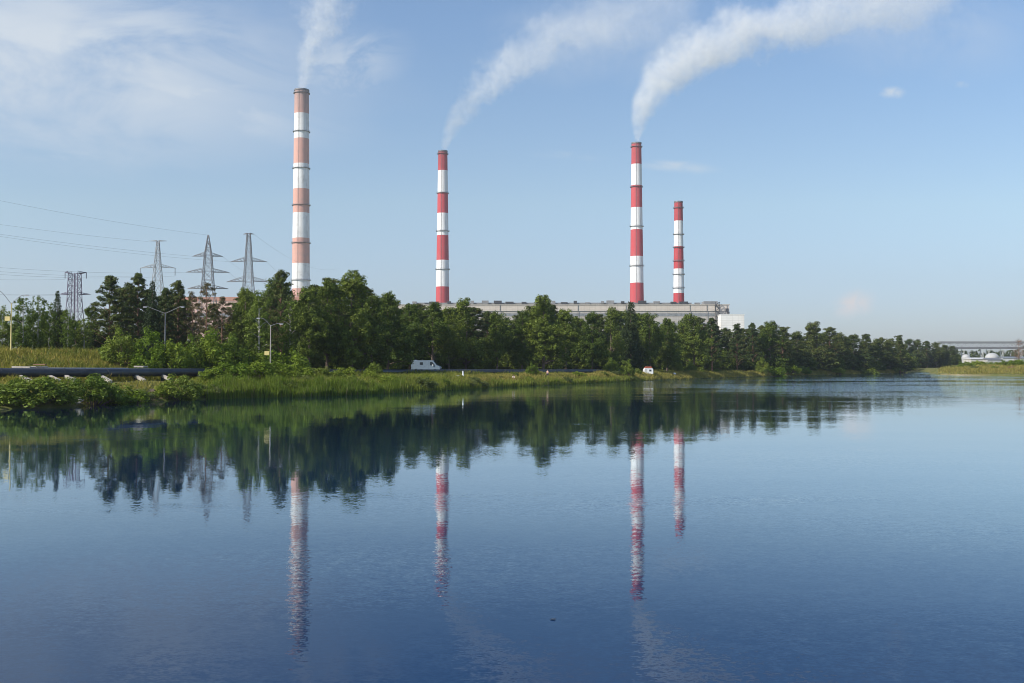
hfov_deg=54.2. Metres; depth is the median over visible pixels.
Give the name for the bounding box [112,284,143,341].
pine tree
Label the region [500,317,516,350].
broadleaf tree
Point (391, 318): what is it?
broadleaf tree
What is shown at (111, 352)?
willow shrub
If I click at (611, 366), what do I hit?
willow shrub
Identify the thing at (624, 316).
broadleaf tree
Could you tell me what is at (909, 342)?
broadleaf tree
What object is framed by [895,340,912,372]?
pine tree
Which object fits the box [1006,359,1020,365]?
shrub
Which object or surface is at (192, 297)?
pine tree
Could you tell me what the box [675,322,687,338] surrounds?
broadleaf tree
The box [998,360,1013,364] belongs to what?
shrub
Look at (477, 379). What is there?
shrub
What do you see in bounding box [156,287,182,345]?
pine tree
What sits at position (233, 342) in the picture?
willow shrub
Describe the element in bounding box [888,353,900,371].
willow shrub
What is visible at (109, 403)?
shrub
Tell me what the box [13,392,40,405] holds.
shrub
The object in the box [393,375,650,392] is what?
waterside reeds
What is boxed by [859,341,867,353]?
pine tree
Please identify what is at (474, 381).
shrub
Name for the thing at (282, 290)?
pine tree
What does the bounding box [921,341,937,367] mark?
pine tree
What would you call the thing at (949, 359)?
broadleaf tree
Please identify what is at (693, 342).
broadleaf tree
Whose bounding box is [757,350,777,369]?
willow shrub
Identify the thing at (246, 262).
power pylon
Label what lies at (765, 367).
willow shrub
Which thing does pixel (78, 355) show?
meadow grass
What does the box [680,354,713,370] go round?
willow shrub
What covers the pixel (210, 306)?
pine tree
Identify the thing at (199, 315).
pine tree
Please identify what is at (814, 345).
pine tree
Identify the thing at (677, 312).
turbine hall
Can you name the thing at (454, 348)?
broadleaf tree
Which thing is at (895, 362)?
broadleaf tree
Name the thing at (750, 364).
willow shrub
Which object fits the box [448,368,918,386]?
shore grass
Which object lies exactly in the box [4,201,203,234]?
power cable
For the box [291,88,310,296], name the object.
factory chimney
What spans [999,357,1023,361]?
store shed
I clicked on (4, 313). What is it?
birch tree
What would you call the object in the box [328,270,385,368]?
broadleaf tree
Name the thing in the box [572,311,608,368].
broadleaf tree
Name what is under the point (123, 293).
pine tree
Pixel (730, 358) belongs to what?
willow shrub
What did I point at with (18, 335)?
birch tree
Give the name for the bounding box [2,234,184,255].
power cable
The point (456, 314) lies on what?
broadleaf tree
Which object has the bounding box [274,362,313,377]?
shrub
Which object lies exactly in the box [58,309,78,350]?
birch tree
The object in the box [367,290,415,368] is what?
broadleaf tree
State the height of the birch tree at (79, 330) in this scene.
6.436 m
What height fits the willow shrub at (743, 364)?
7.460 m
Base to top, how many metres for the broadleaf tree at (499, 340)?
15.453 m
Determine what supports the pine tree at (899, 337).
on the ground at (160, 399)
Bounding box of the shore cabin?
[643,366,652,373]
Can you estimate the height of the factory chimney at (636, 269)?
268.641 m
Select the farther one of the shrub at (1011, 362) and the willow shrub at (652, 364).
the shrub at (1011, 362)
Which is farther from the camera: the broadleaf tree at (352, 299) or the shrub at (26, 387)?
the broadleaf tree at (352, 299)
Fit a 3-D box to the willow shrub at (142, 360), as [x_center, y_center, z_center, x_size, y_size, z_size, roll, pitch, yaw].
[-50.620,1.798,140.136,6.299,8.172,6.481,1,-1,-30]
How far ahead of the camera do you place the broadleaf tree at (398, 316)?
231.62 m
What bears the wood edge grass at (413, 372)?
on the ground at (160, 399)
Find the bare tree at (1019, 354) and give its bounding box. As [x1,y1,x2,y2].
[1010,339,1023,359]
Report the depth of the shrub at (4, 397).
99.48 m
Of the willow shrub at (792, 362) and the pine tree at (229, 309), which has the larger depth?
the willow shrub at (792, 362)
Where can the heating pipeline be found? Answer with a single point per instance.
(55, 373)
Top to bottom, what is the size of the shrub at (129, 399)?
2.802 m
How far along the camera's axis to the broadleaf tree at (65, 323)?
181.96 m
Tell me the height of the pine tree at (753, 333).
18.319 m
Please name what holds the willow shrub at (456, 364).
on the ground at (160, 399)
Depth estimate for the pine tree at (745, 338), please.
385.43 m
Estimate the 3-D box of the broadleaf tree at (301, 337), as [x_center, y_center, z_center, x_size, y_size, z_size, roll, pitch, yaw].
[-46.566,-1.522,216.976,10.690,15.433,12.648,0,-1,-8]
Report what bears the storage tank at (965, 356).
on the ground at (160, 399)
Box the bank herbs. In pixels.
[190,371,478,394]
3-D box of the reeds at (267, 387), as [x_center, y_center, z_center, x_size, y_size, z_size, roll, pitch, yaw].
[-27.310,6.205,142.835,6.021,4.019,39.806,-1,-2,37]
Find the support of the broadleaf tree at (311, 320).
on the ground at (160, 399)
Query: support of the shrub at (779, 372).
on the ground at (160, 399)
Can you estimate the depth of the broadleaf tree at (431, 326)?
224.50 m
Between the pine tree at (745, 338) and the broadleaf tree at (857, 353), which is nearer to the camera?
the pine tree at (745, 338)
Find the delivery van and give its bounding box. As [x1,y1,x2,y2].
[411,360,441,368]
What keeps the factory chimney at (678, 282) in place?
on the ground at (160, 399)
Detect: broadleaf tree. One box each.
[9,316,30,346]
[46,310,72,345]
[68,319,88,348]
[74,306,106,349]
[224,287,266,354]
[231,300,257,349]
[253,294,294,347]
[261,277,303,347]
[282,286,333,365]
[284,300,305,346]
[303,278,354,368]
[326,280,370,329]
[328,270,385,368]
[354,294,391,366]
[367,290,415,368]
[372,300,397,331]
[385,299,404,325]
[390,303,428,368]
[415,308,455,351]
[416,301,451,368]
[429,306,468,368]
[450,297,491,368]
[450,306,475,349]
[478,310,512,368]
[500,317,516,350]
[509,310,538,368]
[519,294,568,368]
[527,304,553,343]
[545,308,583,368]
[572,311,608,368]
[573,316,593,342]
[598,306,628,368]
[617,309,634,331]
[620,313,651,345]
[633,311,666,365]
[654,318,682,370]
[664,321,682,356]
[675,313,713,369]
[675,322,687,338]
[677,318,688,335]
[720,330,746,357]
[749,320,789,368]
[781,331,812,365]
[802,321,839,369]
[814,333,838,359]
[834,332,856,368]
[845,333,874,367]
[864,337,893,363]
[871,340,886,365]
[881,341,901,368]
[883,338,903,367]
[898,344,916,372]
[903,339,922,362]
[912,339,931,367]
[928,341,945,367]
[938,345,955,364]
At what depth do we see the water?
26.25 m
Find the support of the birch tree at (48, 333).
on the ground at (160, 399)
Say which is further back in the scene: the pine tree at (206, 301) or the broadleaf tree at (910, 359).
the broadleaf tree at (910, 359)
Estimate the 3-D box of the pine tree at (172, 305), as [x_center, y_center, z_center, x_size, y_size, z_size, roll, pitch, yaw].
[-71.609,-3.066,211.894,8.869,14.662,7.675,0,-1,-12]
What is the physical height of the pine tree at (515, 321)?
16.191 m
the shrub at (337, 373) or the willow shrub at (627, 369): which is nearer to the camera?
the shrub at (337, 373)
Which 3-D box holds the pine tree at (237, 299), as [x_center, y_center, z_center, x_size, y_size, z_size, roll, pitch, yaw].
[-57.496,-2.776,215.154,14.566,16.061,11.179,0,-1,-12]
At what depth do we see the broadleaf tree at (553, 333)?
248.13 m
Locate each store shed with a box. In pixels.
[963,358,984,362]
[983,358,1002,363]
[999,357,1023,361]
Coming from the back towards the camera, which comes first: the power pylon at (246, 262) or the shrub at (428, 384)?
the power pylon at (246, 262)
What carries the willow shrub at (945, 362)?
on the ground at (160, 399)
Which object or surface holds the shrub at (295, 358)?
on the ground at (160, 399)
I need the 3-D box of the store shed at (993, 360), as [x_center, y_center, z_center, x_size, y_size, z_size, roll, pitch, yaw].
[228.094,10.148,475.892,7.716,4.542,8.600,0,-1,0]
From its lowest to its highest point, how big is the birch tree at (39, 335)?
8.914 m
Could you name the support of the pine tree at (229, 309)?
on the ground at (160, 399)
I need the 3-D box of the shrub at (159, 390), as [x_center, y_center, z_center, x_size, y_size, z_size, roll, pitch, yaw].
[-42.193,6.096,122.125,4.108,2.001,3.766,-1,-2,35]
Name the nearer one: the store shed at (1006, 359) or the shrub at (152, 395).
the shrub at (152, 395)
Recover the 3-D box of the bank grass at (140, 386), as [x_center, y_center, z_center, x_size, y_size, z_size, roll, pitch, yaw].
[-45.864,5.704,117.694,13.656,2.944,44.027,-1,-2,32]
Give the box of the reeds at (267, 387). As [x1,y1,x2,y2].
[204,372,404,399]
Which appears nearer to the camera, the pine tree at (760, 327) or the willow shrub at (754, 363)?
the willow shrub at (754, 363)
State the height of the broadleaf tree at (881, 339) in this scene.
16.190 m
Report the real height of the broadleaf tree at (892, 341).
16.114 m
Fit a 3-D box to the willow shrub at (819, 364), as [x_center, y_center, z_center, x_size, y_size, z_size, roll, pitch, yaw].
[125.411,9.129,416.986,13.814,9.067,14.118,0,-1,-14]
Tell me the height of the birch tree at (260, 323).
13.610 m
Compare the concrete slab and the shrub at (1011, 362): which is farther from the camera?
the shrub at (1011, 362)
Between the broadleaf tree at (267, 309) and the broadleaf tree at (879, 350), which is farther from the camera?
the broadleaf tree at (879, 350)
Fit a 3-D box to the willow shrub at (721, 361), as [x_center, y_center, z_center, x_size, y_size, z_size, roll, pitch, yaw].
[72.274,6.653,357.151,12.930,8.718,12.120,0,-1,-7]
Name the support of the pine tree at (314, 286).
on the ground at (160, 399)
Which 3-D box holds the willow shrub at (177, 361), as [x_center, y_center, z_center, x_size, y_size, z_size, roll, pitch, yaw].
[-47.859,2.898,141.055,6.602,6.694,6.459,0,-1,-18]
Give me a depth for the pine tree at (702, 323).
360.72 m
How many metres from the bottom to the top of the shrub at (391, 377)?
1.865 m
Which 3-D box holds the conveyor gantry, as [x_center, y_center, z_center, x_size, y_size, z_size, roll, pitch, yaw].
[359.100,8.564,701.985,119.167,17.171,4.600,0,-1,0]
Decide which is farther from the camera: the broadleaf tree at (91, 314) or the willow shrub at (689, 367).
the willow shrub at (689, 367)
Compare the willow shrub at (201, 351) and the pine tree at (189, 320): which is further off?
the pine tree at (189, 320)
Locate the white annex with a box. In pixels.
[718,314,744,347]
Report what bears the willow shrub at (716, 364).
on the ground at (160, 399)
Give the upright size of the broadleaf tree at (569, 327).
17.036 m
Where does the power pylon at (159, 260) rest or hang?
on the ground at (160, 399)
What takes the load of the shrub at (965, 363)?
on the ground at (160, 399)
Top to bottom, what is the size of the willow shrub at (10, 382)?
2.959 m
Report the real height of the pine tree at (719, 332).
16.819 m
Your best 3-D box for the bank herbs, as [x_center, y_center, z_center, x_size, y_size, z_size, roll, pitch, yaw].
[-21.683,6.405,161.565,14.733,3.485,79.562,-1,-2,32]
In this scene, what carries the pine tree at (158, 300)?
on the ground at (160, 399)
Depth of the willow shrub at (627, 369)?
263.19 m
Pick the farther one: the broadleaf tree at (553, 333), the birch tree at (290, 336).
the broadleaf tree at (553, 333)
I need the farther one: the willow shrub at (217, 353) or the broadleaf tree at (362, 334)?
the broadleaf tree at (362, 334)
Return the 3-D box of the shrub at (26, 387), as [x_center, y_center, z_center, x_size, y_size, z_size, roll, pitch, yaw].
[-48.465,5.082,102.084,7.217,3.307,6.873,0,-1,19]
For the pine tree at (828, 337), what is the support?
on the ground at (160, 399)
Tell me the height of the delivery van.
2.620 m
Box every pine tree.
[78,275,135,344]
[103,288,141,342]
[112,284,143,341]
[116,272,150,342]
[142,295,175,337]
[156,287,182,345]
[163,280,197,346]
[166,293,193,345]
[173,300,202,348]
[180,291,203,343]
[183,312,207,342]
[191,282,231,335]
[195,303,228,348]
[203,296,241,344]
[214,293,257,341]
[220,308,234,340]
[248,295,292,358]
[265,269,298,352]
[297,284,325,340]
[311,277,349,326]
[346,286,378,327]
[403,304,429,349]
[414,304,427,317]
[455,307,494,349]
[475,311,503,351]
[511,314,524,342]
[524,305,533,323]
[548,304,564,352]
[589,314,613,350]
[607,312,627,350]
[688,317,715,354]
[699,317,723,370]
[710,328,725,351]
[720,327,735,347]
[727,323,750,369]
[736,328,749,350]
[742,323,764,369]
[756,325,764,333]
[772,326,799,361]
[801,332,820,356]
[820,327,846,361]
[858,334,881,368]
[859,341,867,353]
[892,335,907,353]
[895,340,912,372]
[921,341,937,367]
[948,346,960,362]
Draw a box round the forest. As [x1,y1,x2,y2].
[920,349,1023,361]
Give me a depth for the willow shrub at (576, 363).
284.80 m
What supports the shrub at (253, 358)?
on the ground at (160, 399)
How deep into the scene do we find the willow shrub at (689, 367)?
316.89 m
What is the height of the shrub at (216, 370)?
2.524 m
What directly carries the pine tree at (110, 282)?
on the ground at (160, 399)
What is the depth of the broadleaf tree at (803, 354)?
398.97 m
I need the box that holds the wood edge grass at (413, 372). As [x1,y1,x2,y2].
[341,369,745,376]
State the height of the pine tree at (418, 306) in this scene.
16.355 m
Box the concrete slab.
[12,366,35,377]
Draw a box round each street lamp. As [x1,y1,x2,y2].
[0,291,28,348]
[143,306,184,346]
[262,318,283,362]
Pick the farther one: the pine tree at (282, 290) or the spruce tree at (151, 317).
the pine tree at (282, 290)
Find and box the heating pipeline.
[0,368,610,382]
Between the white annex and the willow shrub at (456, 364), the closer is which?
the willow shrub at (456, 364)
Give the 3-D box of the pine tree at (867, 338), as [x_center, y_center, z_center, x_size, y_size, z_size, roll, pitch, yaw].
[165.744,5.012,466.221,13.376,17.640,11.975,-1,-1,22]
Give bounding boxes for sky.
[0,0,1023,355]
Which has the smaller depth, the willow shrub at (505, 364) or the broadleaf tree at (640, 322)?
the willow shrub at (505, 364)
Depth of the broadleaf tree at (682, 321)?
376.75 m
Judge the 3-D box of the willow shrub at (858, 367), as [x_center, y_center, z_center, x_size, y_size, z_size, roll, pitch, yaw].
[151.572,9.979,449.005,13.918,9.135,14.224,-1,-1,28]
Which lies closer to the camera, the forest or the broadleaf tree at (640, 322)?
the broadleaf tree at (640, 322)
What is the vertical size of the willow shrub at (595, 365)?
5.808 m
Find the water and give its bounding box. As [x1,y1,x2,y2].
[0,371,1023,682]
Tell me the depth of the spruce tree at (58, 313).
167.80 m
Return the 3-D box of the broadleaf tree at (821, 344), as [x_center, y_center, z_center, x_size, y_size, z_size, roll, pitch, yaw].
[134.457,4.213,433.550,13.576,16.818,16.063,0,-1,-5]
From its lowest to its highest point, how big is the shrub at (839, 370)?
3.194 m
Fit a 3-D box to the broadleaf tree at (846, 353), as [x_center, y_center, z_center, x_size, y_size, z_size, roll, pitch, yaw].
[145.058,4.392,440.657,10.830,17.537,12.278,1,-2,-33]
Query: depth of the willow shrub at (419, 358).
224.45 m
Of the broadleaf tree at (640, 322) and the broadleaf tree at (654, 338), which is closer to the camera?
the broadleaf tree at (654, 338)
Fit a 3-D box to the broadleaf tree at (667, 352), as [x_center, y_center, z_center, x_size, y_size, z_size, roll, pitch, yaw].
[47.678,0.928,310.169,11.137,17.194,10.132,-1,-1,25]
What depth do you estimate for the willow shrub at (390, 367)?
212.40 m
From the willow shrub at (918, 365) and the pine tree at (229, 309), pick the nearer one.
the pine tree at (229, 309)
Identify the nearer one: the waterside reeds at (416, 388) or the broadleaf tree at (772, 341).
the waterside reeds at (416, 388)
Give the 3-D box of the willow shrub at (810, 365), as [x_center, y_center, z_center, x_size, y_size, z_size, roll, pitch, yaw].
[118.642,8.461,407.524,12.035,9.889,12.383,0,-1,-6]
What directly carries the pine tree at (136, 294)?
on the ground at (160, 399)
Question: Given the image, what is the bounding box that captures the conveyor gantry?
[937,341,1023,359]
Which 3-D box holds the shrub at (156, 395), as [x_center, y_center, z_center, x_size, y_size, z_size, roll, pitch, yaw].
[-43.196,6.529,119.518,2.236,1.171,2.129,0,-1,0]
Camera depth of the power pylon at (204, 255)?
305.36 m
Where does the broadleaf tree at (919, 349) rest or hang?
on the ground at (160, 399)
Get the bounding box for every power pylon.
[60,271,90,344]
[140,240,175,305]
[187,235,228,335]
[227,233,266,291]
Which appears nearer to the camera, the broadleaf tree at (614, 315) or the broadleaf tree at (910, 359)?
the broadleaf tree at (614, 315)
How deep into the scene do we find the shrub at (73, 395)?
103.20 m
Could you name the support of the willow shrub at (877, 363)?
on the ground at (160, 399)
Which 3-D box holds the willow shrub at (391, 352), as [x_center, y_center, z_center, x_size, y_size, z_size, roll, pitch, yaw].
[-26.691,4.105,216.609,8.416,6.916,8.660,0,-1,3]
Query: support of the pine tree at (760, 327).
on the ground at (160, 399)
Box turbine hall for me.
[398,300,729,331]
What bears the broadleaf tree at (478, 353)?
on the ground at (160, 399)
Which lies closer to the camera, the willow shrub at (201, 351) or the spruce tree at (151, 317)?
the willow shrub at (201, 351)
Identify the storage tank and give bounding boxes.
[962,354,970,361]
[985,353,998,357]
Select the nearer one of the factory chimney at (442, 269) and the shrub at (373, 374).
the shrub at (373, 374)
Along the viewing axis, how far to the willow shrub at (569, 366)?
278.90 m
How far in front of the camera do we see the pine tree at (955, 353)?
659.08 m
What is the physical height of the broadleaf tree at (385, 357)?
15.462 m
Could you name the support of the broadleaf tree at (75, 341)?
on the ground at (160, 399)
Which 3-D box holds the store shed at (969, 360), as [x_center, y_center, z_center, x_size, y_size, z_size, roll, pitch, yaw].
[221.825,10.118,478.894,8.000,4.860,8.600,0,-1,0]
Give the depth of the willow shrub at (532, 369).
216.35 m
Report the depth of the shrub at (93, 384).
108.56 m
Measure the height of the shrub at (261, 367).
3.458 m
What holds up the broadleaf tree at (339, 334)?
on the ground at (160, 399)
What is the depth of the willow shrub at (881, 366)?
467.14 m
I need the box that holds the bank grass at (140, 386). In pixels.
[0,378,204,404]
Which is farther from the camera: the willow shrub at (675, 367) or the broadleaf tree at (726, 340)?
the broadleaf tree at (726, 340)
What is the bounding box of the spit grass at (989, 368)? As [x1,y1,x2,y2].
[938,363,1023,373]
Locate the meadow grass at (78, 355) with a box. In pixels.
[0,344,196,382]
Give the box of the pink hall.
[174,297,300,340]
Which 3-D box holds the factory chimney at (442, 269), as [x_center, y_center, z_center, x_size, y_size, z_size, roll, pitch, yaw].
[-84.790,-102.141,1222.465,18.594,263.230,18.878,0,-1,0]
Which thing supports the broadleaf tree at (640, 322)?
on the ground at (160, 399)
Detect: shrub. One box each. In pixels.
[0,375,71,407]
[0,378,23,406]
[0,389,15,404]
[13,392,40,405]
[29,376,85,405]
[68,373,123,404]
[93,389,124,404]
[99,325,141,366]
[108,384,149,403]
[123,387,154,402]
[128,326,172,376]
[148,338,196,377]
[148,391,159,399]
[154,383,180,398]
[158,372,203,400]
[174,333,214,368]
[188,327,237,371]
[197,367,228,381]
[202,384,221,396]
[211,330,250,374]
[212,361,255,379]
[232,349,274,370]
[245,359,287,380]
[267,348,310,370]
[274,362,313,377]
[304,366,333,375]
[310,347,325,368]
[327,370,345,377]
[337,366,357,375]
[362,370,379,378]
[364,363,382,374]
[379,374,397,382]
[381,359,395,368]
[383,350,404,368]
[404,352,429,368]
[415,377,438,388]
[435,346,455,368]
[444,360,463,368]
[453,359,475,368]
[466,378,477,385]
[469,377,480,382]
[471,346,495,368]
[498,352,518,368]
[525,362,538,374]
[527,347,552,368]
[561,358,572,368]
[567,348,590,368]
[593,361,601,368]
[603,357,618,371]
[619,358,635,375]
[648,357,661,368]
[668,362,683,370]
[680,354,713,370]
[683,361,697,371]
[704,356,719,369]
[710,349,732,369]
[713,348,737,369]
[725,355,747,369]
[741,355,754,370]
[744,354,764,370]
[754,356,769,374]
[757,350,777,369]
[768,366,786,375]
[782,352,798,366]
[782,365,801,374]
[800,351,816,369]
[813,353,828,370]
[831,367,845,374]
[851,358,863,370]
[859,367,879,373]
[867,355,883,369]
[870,357,880,370]
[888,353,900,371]
[907,353,920,368]
[937,355,956,366]
[957,361,974,366]
[971,360,985,365]
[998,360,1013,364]
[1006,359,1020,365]
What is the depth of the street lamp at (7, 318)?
138.00 m
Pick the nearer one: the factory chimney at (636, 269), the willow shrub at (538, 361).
the willow shrub at (538, 361)
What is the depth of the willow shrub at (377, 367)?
171.39 m
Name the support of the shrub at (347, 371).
on the ground at (160, 399)
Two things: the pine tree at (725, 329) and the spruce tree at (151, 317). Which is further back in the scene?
the pine tree at (725, 329)
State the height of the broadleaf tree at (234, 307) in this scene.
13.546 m
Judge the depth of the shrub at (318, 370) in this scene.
151.34 m
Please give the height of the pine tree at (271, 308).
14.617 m
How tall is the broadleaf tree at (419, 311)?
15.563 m
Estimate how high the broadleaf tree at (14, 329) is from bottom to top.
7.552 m
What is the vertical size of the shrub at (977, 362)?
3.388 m
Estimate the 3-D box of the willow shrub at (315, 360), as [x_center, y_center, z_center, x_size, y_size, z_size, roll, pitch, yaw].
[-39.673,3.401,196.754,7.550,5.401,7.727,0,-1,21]
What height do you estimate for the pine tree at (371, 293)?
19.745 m
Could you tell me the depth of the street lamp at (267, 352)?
145.95 m
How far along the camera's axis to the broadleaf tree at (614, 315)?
282.92 m
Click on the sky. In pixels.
(850, 167)
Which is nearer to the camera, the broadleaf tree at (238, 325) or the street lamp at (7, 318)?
the street lamp at (7, 318)
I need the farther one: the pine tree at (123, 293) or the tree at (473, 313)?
the tree at (473, 313)
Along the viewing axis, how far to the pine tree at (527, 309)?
304.19 m
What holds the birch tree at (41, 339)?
on the ground at (160, 399)
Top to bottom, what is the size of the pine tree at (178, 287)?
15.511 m
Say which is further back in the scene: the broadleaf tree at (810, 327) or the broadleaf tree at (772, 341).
the broadleaf tree at (810, 327)
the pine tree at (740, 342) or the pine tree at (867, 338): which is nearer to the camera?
the pine tree at (740, 342)
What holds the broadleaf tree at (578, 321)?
on the ground at (160, 399)
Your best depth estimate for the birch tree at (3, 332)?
160.08 m
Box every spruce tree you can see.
[48,291,66,348]
[140,280,163,352]
[618,301,646,368]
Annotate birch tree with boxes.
[0,305,12,347]
[0,311,17,348]
[8,296,35,349]
[24,307,42,348]
[27,295,49,349]
[39,302,59,348]
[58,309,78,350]
[74,318,94,349]
[242,290,273,356]
[275,300,303,363]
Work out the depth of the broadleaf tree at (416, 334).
213.91 m
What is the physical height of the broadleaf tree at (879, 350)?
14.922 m
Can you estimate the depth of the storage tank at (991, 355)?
492.67 m
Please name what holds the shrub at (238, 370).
on the ground at (160, 399)
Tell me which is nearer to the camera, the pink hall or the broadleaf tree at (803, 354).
the broadleaf tree at (803, 354)
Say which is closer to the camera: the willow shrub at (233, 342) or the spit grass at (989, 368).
the willow shrub at (233, 342)
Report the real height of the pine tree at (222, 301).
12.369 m
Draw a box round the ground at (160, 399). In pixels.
[0,354,1023,408]
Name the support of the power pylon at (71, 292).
on the ground at (160, 399)
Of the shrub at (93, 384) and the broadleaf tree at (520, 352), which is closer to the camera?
the shrub at (93, 384)
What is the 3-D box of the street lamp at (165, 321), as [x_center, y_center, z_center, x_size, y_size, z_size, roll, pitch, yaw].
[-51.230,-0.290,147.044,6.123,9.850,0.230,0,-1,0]
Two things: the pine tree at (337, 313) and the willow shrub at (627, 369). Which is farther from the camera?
the willow shrub at (627, 369)
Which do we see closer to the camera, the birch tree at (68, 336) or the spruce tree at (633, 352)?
the birch tree at (68, 336)
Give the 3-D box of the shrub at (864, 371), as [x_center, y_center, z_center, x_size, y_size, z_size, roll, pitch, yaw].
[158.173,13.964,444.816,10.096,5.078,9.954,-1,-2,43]
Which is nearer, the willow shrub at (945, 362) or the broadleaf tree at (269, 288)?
the broadleaf tree at (269, 288)
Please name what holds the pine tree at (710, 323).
on the ground at (160, 399)
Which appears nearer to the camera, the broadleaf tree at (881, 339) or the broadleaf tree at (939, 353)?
the broadleaf tree at (881, 339)
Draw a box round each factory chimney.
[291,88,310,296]
[435,150,449,302]
[630,142,643,302]
[672,201,684,302]
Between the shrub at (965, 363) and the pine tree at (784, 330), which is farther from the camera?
the shrub at (965, 363)
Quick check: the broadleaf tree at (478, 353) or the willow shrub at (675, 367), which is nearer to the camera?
the broadleaf tree at (478, 353)

